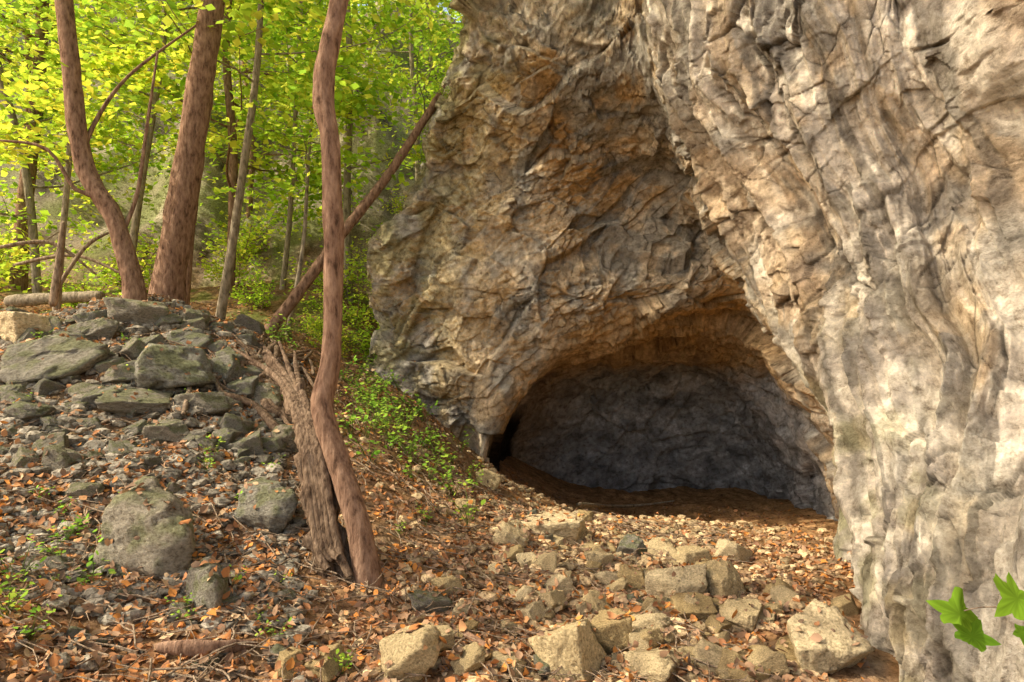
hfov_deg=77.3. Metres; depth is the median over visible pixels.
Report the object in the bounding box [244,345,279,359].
tree root
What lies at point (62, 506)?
seedling
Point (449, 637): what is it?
rock
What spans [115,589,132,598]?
rock
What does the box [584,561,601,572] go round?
rock
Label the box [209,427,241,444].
rock
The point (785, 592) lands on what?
rock
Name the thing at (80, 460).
rock
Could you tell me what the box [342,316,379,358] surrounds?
shrub
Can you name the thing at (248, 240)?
shrub
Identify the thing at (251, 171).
tree
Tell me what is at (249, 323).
rock
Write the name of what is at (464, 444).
seedling
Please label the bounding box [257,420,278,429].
rock
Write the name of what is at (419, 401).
seedling
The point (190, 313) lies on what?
rock
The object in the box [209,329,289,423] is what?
tree root
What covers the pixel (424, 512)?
seedling
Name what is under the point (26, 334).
rock
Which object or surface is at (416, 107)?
tree
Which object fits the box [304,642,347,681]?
rock
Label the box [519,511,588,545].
stone block
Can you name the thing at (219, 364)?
boulder
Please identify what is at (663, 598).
rock
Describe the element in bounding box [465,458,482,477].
seedling
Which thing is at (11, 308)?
rock
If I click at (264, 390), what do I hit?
boulder
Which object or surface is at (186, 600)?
seedling
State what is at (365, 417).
seedling
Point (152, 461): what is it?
rock
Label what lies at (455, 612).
rock
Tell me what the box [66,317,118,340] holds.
boulder
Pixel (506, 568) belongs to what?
rock
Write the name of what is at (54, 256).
dead branch
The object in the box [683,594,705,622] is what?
rock
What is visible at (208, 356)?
tree root
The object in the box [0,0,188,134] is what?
tree
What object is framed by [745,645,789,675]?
stone block
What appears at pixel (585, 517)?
rock
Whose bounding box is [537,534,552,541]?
rock
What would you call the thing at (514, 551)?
rock
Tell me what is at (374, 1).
sky
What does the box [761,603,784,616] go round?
rock
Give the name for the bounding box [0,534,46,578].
seedling
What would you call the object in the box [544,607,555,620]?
rock
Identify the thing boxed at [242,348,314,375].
tree root
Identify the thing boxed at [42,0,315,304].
tree
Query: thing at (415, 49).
tree
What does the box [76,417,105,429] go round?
rock
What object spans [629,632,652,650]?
rock
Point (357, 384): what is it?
seedling
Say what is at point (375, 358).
seedling
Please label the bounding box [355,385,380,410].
seedling
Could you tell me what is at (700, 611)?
stone block
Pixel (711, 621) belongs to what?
rock
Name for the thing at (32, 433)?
gravel
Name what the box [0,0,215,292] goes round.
tree
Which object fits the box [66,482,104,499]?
boulder
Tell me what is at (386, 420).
seedling
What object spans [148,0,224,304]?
tree
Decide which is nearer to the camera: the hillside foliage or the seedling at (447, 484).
the seedling at (447, 484)
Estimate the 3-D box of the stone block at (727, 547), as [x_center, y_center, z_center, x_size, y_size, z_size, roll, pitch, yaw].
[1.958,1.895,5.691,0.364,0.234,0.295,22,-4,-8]
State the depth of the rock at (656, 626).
3.61 m
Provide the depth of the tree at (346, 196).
13.60 m
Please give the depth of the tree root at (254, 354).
6.95 m
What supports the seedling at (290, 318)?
on the ground
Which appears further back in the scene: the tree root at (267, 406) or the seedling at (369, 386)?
the seedling at (369, 386)
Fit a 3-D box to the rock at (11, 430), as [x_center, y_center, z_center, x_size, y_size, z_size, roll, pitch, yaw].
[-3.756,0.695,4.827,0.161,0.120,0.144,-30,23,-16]
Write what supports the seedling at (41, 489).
on the gravel
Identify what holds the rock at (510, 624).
on the ground
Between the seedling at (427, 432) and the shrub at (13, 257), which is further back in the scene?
the shrub at (13, 257)
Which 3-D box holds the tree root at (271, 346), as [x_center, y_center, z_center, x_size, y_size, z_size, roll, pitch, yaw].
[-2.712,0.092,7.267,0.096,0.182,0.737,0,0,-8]
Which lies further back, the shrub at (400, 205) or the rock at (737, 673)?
the shrub at (400, 205)
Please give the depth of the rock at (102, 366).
5.73 m
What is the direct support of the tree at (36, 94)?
on the ground
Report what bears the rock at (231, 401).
on the ground
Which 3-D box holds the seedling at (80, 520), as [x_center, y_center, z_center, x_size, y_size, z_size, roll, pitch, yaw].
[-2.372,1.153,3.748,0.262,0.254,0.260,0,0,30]
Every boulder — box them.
[0,311,65,342]
[0,335,109,382]
[2,401,54,419]
[41,444,87,475]
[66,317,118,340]
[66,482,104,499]
[80,384,136,407]
[93,476,195,578]
[95,389,172,414]
[103,297,168,325]
[134,343,215,390]
[142,419,188,441]
[166,330,212,348]
[173,391,229,415]
[186,556,228,609]
[208,354,242,383]
[219,412,254,436]
[226,429,264,455]
[234,477,297,533]
[249,382,280,405]
[270,424,298,452]
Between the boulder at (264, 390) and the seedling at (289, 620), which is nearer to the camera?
the seedling at (289, 620)
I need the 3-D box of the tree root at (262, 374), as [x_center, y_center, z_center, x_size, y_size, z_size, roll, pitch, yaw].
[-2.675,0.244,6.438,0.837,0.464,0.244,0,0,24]
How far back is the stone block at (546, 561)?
4.59 m
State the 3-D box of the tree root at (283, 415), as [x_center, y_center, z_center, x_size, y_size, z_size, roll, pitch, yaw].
[-2.458,0.526,6.059,0.945,0.475,0.511,0,0,0]
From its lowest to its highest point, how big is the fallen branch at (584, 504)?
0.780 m
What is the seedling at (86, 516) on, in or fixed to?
on the gravel
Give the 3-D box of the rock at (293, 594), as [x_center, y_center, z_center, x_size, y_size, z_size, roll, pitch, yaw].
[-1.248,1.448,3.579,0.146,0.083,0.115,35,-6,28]
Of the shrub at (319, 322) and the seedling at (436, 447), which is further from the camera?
the shrub at (319, 322)
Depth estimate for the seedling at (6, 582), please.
3.20 m
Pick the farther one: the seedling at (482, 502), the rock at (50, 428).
the seedling at (482, 502)
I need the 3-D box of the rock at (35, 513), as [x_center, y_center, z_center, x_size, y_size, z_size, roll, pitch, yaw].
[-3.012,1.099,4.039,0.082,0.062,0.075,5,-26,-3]
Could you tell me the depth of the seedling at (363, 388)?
7.19 m
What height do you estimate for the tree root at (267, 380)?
0.470 m
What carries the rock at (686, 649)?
on the ground
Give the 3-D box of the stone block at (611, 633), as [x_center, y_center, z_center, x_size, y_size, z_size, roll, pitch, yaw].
[0.547,1.612,3.457,0.238,0.268,0.231,0,0,20]
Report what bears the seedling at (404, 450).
on the ground
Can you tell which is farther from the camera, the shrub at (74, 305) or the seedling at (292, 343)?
the shrub at (74, 305)
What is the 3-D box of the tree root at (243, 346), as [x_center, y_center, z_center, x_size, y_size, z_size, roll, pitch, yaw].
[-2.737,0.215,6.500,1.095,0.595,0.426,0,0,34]
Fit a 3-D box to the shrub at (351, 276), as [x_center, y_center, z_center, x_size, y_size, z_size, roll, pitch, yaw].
[-3.770,-1.656,13.442,2.164,1.696,1.767,0,0,30]
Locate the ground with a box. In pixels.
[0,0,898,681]
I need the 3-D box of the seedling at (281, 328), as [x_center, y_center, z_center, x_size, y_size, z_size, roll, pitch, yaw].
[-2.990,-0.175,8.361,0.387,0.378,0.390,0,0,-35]
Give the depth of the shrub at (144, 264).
12.49 m
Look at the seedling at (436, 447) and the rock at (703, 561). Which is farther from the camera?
the seedling at (436, 447)
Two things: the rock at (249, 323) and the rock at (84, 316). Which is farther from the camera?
the rock at (249, 323)
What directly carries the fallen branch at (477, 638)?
on the gravel
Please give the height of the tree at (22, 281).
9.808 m
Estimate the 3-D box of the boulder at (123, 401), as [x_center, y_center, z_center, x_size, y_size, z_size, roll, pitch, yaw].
[-3.166,0.525,5.383,0.566,0.226,0.360,1,2,-30]
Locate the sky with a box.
[352,1,461,21]
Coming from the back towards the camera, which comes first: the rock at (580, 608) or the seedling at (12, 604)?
the rock at (580, 608)
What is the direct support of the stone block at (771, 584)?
on the ground
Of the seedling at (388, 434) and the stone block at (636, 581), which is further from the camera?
the seedling at (388, 434)
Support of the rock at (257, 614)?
on the ground
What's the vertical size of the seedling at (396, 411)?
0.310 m
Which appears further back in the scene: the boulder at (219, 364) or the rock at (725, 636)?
the boulder at (219, 364)
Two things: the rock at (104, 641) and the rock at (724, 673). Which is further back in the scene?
the rock at (724, 673)
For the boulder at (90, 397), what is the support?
on the ground
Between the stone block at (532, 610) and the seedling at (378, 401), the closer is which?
the stone block at (532, 610)
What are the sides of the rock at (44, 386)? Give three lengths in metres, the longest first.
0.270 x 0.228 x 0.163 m
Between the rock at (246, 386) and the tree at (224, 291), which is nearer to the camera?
the rock at (246, 386)
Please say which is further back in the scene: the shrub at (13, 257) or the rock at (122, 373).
the shrub at (13, 257)
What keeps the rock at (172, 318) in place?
on the ground
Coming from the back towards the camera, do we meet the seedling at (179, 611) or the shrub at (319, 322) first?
the shrub at (319, 322)
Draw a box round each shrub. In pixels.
[0,180,65,284]
[0,196,99,277]
[0,225,51,292]
[28,255,121,308]
[78,222,159,292]
[196,211,258,285]
[201,203,296,261]
[229,255,275,311]
[272,213,367,294]
[282,245,374,327]
[292,312,373,359]
[298,303,361,337]
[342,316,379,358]
[361,275,373,292]
[361,310,379,328]
[377,187,406,213]
[409,127,428,165]
[426,71,450,97]
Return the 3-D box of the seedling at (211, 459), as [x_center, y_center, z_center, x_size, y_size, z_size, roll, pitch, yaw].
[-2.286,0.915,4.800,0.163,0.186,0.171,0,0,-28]
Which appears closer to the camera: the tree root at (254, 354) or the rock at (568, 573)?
the rock at (568, 573)
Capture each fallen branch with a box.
[58,418,142,431]
[181,386,191,415]
[450,623,498,650]
[576,500,673,507]
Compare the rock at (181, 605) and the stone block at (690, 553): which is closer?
the rock at (181, 605)
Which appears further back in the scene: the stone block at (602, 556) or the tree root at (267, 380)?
the tree root at (267, 380)
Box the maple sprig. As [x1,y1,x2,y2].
[926,572,1023,651]
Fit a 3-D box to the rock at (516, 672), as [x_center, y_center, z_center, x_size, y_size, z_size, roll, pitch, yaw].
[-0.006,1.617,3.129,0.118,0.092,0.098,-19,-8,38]
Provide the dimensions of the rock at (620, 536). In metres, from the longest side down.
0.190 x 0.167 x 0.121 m
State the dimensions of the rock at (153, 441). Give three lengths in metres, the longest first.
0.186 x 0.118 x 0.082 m
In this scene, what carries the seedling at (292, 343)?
on the ground
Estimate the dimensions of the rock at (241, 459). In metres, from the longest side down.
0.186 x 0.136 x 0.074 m
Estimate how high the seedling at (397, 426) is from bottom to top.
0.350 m
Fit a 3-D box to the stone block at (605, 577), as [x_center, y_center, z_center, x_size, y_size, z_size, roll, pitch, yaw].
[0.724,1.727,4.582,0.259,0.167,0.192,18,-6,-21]
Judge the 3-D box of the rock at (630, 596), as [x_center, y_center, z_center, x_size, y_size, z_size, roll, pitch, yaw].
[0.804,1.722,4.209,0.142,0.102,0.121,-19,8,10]
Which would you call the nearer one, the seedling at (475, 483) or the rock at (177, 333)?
the rock at (177, 333)
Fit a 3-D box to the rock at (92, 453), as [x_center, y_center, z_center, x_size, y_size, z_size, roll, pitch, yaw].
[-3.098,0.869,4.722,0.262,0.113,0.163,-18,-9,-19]
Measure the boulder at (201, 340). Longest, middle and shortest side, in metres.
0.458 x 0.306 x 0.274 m
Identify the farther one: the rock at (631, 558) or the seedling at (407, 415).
the seedling at (407, 415)
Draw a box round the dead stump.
[49,221,64,306]
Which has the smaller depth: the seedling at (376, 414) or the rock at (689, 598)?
the rock at (689, 598)
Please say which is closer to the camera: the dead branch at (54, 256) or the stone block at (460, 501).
the stone block at (460, 501)
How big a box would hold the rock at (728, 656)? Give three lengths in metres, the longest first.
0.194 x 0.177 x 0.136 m
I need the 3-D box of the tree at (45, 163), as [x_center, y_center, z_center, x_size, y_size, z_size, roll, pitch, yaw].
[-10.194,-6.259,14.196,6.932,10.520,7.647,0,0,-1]
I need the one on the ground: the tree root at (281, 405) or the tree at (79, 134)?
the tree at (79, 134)
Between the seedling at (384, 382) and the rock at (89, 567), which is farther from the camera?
the seedling at (384, 382)
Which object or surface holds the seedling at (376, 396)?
on the ground
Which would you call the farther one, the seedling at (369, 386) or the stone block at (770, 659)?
the seedling at (369, 386)
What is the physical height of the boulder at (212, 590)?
0.341 m
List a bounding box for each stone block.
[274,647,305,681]
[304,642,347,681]
[379,622,443,681]
[408,589,452,612]
[431,575,463,596]
[450,642,486,675]
[455,498,475,511]
[475,469,500,489]
[492,519,528,547]
[492,651,525,670]
[514,600,545,620]
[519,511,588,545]
[528,618,607,681]
[530,550,556,572]
[545,574,573,596]
[579,590,611,612]
[584,548,613,567]
[590,608,631,654]
[593,571,618,584]
[616,534,646,557]
[617,564,644,590]
[624,647,683,681]
[632,613,669,630]
[645,563,707,597]
[647,536,676,558]
[667,545,711,565]
[671,592,717,620]
[692,638,722,675]
[706,559,745,598]
[714,538,752,562]
[719,597,762,633]
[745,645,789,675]
[764,578,794,593]
[775,640,796,660]
[787,598,874,674]
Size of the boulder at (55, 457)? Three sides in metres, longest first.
0.300 x 0.232 x 0.219 m
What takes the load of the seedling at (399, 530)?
on the ground
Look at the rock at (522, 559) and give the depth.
4.65 m
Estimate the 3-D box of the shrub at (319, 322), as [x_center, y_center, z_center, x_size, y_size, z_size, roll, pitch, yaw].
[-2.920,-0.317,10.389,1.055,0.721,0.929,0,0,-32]
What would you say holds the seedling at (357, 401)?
on the ground
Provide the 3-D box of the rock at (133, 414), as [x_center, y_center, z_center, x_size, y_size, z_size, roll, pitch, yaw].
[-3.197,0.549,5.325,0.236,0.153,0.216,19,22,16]
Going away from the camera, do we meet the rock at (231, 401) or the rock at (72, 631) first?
the rock at (72, 631)
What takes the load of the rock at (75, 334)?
on the ground
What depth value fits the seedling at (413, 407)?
7.77 m
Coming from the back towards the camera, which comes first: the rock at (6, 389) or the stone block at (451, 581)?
the rock at (6, 389)
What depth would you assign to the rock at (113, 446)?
4.78 m
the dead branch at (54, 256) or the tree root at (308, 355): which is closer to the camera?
the tree root at (308, 355)
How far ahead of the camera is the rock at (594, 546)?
5.37 m
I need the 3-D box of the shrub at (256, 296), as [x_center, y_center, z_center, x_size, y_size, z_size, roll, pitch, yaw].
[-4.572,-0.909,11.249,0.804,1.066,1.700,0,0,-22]
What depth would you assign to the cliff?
6.02 m
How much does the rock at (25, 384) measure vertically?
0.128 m
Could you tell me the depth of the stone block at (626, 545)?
5.29 m
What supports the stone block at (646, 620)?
on the ground
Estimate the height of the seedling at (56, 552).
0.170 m
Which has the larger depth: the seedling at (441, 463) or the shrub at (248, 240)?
the shrub at (248, 240)
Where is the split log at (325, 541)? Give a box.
[233,341,354,582]
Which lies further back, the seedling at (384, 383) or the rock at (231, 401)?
the seedling at (384, 383)
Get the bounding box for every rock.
[0,384,27,397]
[0,391,33,404]
[0,445,10,457]
[0,545,15,555]
[1,306,29,312]
[6,380,28,388]
[6,422,23,436]
[11,447,38,468]
[14,327,40,343]
[31,378,66,395]
[31,432,68,456]
[32,510,38,518]
[39,415,58,426]
[41,315,62,335]
[41,555,72,570]
[47,426,59,432]
[52,331,88,339]
[64,399,93,409]
[65,318,75,325]
[65,626,88,642]
[66,375,80,383]
[68,382,104,396]
[70,474,79,478]
[72,309,107,322]
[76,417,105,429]
[76,457,88,468]
[83,449,104,459]
[83,564,96,570]
[94,357,127,374]
[95,634,112,646]
[101,360,135,383]
[106,440,129,459]
[106,564,130,577]
[109,641,120,649]
[112,412,125,416]
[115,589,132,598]
[120,336,144,359]
[122,419,150,435]
[122,440,138,451]
[126,407,138,419]
[132,456,161,468]
[140,334,163,345]
[140,438,163,447]
[154,313,182,326]
[167,482,182,493]
[168,602,194,614]
[170,326,204,337]
[175,315,205,329]
[181,433,198,449]
[182,308,210,326]
[189,656,219,670]
[195,435,217,450]
[197,309,210,317]
[207,339,227,351]
[208,322,234,332]
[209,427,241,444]
[215,346,244,360]
[217,439,226,449]
[221,596,240,606]
[226,376,258,397]
[226,396,243,408]
[233,456,250,464]
[234,314,265,333]
[234,334,259,346]
[237,447,252,457]
[241,365,261,375]
[254,609,266,622]
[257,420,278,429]
[262,437,286,454]
[267,644,289,667]
[280,588,297,604]
[435,625,455,651]
[448,570,467,580]
[452,601,476,616]
[453,620,478,638]
[487,562,509,575]
[500,619,516,632]
[503,544,524,560]
[506,664,522,680]
[508,585,520,589]
[513,585,533,600]
[516,552,534,566]
[527,508,537,513]
[533,654,549,677]
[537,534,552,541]
[538,589,568,608]
[544,607,552,612]
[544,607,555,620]
[547,675,563,679]
[553,535,566,548]
[557,570,571,577]
[559,545,569,550]
[564,672,575,680]
[575,601,591,616]
[577,509,593,515]
[577,513,592,522]
[580,543,592,551]
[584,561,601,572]
[586,542,603,549]
[604,543,615,552]
[605,577,628,591]
[607,528,621,534]
[611,653,624,662]
[612,535,624,540]
[613,551,623,558]
[622,555,637,562]
[626,593,642,604]
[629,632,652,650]
[633,628,656,647]
[640,596,664,611]
[640,628,664,648]
[644,603,663,613]
[652,625,664,629]
[655,596,666,601]
[660,528,675,533]
[661,629,675,643]
[675,644,696,656]
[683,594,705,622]
[695,558,709,563]
[700,631,712,638]
[705,614,730,634]
[712,597,723,609]
[716,631,730,641]
[716,648,744,681]
[717,668,748,681]
[728,667,754,681]
[740,645,768,650]
[749,665,770,680]
[757,612,775,622]
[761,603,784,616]
[768,597,790,609]
[770,585,797,601]
[775,637,789,647]
[831,593,858,615]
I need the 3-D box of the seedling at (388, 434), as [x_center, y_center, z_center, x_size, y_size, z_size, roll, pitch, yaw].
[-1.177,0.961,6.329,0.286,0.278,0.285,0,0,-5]
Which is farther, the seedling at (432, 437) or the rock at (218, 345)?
the seedling at (432, 437)
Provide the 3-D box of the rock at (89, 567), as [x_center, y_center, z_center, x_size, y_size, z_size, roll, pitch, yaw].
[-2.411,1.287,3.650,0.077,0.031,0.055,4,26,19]
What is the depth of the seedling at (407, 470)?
5.97 m
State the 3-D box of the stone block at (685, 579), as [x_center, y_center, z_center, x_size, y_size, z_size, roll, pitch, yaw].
[1.144,1.691,4.439,0.471,0.285,0.339,-16,-17,12]
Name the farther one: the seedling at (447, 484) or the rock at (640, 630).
the seedling at (447, 484)
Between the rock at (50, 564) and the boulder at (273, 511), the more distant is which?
the boulder at (273, 511)
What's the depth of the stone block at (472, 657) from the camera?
3.05 m
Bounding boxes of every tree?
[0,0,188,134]
[0,0,192,289]
[0,0,194,296]
[0,0,196,300]
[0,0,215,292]
[0,0,221,218]
[0,0,422,294]
[0,21,225,310]
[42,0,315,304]
[101,0,424,302]
[103,0,452,319]
[126,0,442,289]
[137,3,411,218]
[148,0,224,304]
[206,34,413,335]
[292,0,458,56]
[310,0,381,589]
[310,0,463,181]
[391,0,458,97]
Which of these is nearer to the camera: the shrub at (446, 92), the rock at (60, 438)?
the rock at (60, 438)
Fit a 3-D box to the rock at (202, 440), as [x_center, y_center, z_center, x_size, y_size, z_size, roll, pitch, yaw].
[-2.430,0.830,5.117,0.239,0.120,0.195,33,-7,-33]
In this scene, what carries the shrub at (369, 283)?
on the cliff
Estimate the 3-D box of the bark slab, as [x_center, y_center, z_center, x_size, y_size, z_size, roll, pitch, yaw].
[-1.460,1.445,3.038,0.454,0.096,0.090,0,0,-11]
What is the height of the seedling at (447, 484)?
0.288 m
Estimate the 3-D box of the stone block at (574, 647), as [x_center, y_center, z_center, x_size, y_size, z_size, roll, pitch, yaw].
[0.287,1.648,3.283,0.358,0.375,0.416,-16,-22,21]
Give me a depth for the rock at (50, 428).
4.90 m
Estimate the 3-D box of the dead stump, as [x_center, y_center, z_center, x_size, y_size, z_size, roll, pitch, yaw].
[-5.401,-0.915,7.601,0.181,1.021,0.096,0,0,0]
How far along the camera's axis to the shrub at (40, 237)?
13.96 m
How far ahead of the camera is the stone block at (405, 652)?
2.99 m
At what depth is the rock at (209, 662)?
2.95 m
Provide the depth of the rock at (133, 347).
6.00 m
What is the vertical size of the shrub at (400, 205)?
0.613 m
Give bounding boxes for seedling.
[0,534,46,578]
[0,572,34,613]
[0,592,24,617]
[1,555,23,595]
[12,594,61,640]
[30,483,54,496]
[36,535,65,555]
[47,513,88,533]
[48,515,88,541]
[54,497,74,514]
[66,550,115,584]
[75,518,105,541]
[164,592,191,604]
[170,596,196,619]
[196,452,215,469]
[199,432,225,451]
[229,565,247,586]
[255,617,292,635]
[266,313,299,339]
[266,314,290,340]
[282,317,306,337]
[283,335,298,349]
[318,355,356,378]
[327,648,352,673]
[335,405,358,434]
[341,403,374,437]
[345,375,380,409]
[345,432,392,462]
[347,380,377,403]
[348,377,362,393]
[354,393,370,412]
[355,378,376,395]
[355,380,385,399]
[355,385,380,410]
[356,355,371,377]
[356,361,376,386]
[358,400,391,430]
[359,353,377,364]
[363,394,389,421]
[365,384,398,409]
[372,407,397,432]
[374,373,392,394]
[374,373,393,391]
[377,397,399,420]
[378,413,412,440]
[378,425,405,449]
[382,368,406,390]
[382,383,414,406]
[389,404,424,432]
[390,432,421,453]
[391,404,422,429]
[392,432,422,453]
[396,451,428,481]
[396,517,405,535]
[397,403,409,417]
[399,397,426,412]
[402,390,426,415]
[406,444,422,464]
[407,400,438,422]
[413,426,439,448]
[415,500,432,524]
[422,443,447,478]
[425,424,446,446]
[425,434,444,453]
[430,448,454,473]
[430,467,450,486]
[437,466,471,494]
[441,444,456,463]
[441,479,485,524]
[453,427,473,451]
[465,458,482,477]
[466,467,483,488]
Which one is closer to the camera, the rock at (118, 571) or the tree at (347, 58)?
the rock at (118, 571)
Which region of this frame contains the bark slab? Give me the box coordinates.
[155,639,256,657]
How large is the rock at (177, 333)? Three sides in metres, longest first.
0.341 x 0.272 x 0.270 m
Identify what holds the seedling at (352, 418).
on the ground
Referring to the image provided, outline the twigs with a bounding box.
[0,293,774,681]
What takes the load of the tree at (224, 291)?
on the ground
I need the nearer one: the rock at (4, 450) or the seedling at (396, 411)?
the rock at (4, 450)
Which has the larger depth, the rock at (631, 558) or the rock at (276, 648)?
the rock at (631, 558)
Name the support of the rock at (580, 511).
on the ground
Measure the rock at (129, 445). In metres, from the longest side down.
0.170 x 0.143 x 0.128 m
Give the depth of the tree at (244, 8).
11.99 m
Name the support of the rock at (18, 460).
on the ground
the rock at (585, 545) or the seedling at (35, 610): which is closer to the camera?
the seedling at (35, 610)
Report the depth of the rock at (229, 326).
7.07 m
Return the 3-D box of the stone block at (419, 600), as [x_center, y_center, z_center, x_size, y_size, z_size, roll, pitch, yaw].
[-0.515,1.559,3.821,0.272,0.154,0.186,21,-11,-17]
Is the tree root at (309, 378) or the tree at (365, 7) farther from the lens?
the tree at (365, 7)
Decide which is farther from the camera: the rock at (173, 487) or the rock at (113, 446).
the rock at (113, 446)
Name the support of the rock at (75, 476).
on the ground
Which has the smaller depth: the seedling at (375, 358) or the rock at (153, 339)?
the rock at (153, 339)
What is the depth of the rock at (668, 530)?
6.74 m
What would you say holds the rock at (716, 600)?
on the ground
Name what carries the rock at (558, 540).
on the ground
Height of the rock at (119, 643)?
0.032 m
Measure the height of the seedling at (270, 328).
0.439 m
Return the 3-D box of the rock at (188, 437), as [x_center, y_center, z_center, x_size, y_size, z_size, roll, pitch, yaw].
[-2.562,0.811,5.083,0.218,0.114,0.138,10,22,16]
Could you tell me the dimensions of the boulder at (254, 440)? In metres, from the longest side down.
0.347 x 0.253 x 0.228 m
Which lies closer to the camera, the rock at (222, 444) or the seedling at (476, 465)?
the rock at (222, 444)
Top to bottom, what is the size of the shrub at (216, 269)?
1.599 m
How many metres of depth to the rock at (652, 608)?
3.90 m
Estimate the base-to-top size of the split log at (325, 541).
1.656 m
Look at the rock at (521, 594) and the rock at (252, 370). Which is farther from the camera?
the rock at (252, 370)
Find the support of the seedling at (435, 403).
on the ground
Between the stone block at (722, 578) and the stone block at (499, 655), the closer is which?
the stone block at (499, 655)
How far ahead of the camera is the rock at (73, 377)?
5.61 m
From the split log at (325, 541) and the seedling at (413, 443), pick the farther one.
the seedling at (413, 443)
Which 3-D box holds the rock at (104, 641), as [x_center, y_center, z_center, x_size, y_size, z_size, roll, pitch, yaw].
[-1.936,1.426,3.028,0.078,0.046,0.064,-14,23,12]
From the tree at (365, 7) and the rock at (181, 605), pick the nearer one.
the rock at (181, 605)
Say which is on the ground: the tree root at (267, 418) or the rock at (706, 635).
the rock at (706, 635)
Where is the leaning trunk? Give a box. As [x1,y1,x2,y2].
[264,84,445,333]
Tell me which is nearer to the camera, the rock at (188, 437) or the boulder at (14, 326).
the rock at (188, 437)
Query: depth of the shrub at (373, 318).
12.12 m
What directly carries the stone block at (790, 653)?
on the ground
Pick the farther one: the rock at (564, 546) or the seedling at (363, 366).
the seedling at (363, 366)
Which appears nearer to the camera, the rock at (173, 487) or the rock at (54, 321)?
the rock at (173, 487)
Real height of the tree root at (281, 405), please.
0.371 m
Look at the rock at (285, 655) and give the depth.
3.00 m
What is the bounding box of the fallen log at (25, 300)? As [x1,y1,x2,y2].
[3,291,105,307]
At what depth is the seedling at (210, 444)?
4.98 m
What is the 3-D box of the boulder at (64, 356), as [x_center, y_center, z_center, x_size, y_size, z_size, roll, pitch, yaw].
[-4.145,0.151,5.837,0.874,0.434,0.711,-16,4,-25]
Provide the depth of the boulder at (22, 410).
4.95 m
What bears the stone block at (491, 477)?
on the ground
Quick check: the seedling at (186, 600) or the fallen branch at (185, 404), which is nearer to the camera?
the seedling at (186, 600)
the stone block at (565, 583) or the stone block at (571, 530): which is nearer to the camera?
the stone block at (565, 583)
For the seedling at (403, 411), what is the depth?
7.54 m
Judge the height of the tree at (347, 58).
4.313 m
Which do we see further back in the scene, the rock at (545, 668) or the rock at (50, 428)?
the rock at (50, 428)
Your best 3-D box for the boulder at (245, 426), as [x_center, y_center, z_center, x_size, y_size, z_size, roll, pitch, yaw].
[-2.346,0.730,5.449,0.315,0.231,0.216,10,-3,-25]
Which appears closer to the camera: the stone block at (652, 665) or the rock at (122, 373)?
the stone block at (652, 665)
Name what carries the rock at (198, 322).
on the ground
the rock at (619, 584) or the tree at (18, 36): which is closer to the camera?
the rock at (619, 584)
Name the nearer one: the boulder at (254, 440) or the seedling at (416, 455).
the boulder at (254, 440)
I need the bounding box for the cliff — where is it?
[365,0,1023,681]
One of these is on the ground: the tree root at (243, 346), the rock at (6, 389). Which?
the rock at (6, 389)
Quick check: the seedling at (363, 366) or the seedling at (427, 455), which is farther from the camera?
the seedling at (363, 366)
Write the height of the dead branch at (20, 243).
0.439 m
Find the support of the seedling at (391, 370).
on the ground
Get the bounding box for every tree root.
[165,339,289,421]
[208,331,304,360]
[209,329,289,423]
[210,352,279,386]
[212,372,291,421]
[214,379,279,430]
[215,342,253,355]
[215,360,250,379]
[216,378,283,399]
[226,335,275,341]
[232,345,312,369]
[240,360,283,365]
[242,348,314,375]
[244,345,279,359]
[245,372,281,417]
[248,360,275,381]
[256,338,304,357]
[262,341,278,354]
[268,378,281,410]
[279,394,284,411]
[282,359,313,386]
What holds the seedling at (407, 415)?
on the ground
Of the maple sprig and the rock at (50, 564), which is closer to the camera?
the maple sprig
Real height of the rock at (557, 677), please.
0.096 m
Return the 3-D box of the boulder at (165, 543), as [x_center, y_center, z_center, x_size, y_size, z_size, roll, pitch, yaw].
[-2.176,1.160,3.878,0.647,0.629,0.647,4,14,-7]
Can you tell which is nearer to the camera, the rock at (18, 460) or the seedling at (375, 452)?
the rock at (18, 460)
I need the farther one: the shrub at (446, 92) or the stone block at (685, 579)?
the shrub at (446, 92)
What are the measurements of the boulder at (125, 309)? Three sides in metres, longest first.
0.611 x 0.478 x 0.390 m
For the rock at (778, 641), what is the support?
on the ground
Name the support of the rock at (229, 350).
on the ground
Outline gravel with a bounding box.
[0,295,860,681]
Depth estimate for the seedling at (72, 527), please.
3.83 m
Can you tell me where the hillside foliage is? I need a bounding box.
[1,0,462,261]
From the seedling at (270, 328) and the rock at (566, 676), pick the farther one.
the seedling at (270, 328)
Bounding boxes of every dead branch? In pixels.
[0,240,96,274]
[12,253,119,273]
[48,232,108,301]
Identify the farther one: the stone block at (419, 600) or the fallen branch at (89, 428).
the fallen branch at (89, 428)
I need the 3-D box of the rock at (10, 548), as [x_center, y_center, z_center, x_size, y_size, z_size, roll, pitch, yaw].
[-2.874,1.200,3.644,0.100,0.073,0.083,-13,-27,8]
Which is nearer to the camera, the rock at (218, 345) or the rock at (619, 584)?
the rock at (619, 584)
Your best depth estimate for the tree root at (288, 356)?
7.29 m
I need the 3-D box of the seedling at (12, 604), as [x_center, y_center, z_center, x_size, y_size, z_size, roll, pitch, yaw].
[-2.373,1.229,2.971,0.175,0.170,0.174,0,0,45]
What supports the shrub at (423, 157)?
on the cliff
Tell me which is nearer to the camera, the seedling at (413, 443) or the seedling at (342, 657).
the seedling at (342, 657)
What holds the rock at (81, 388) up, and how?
on the ground
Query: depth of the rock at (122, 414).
5.24 m
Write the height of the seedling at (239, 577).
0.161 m
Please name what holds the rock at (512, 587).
on the ground

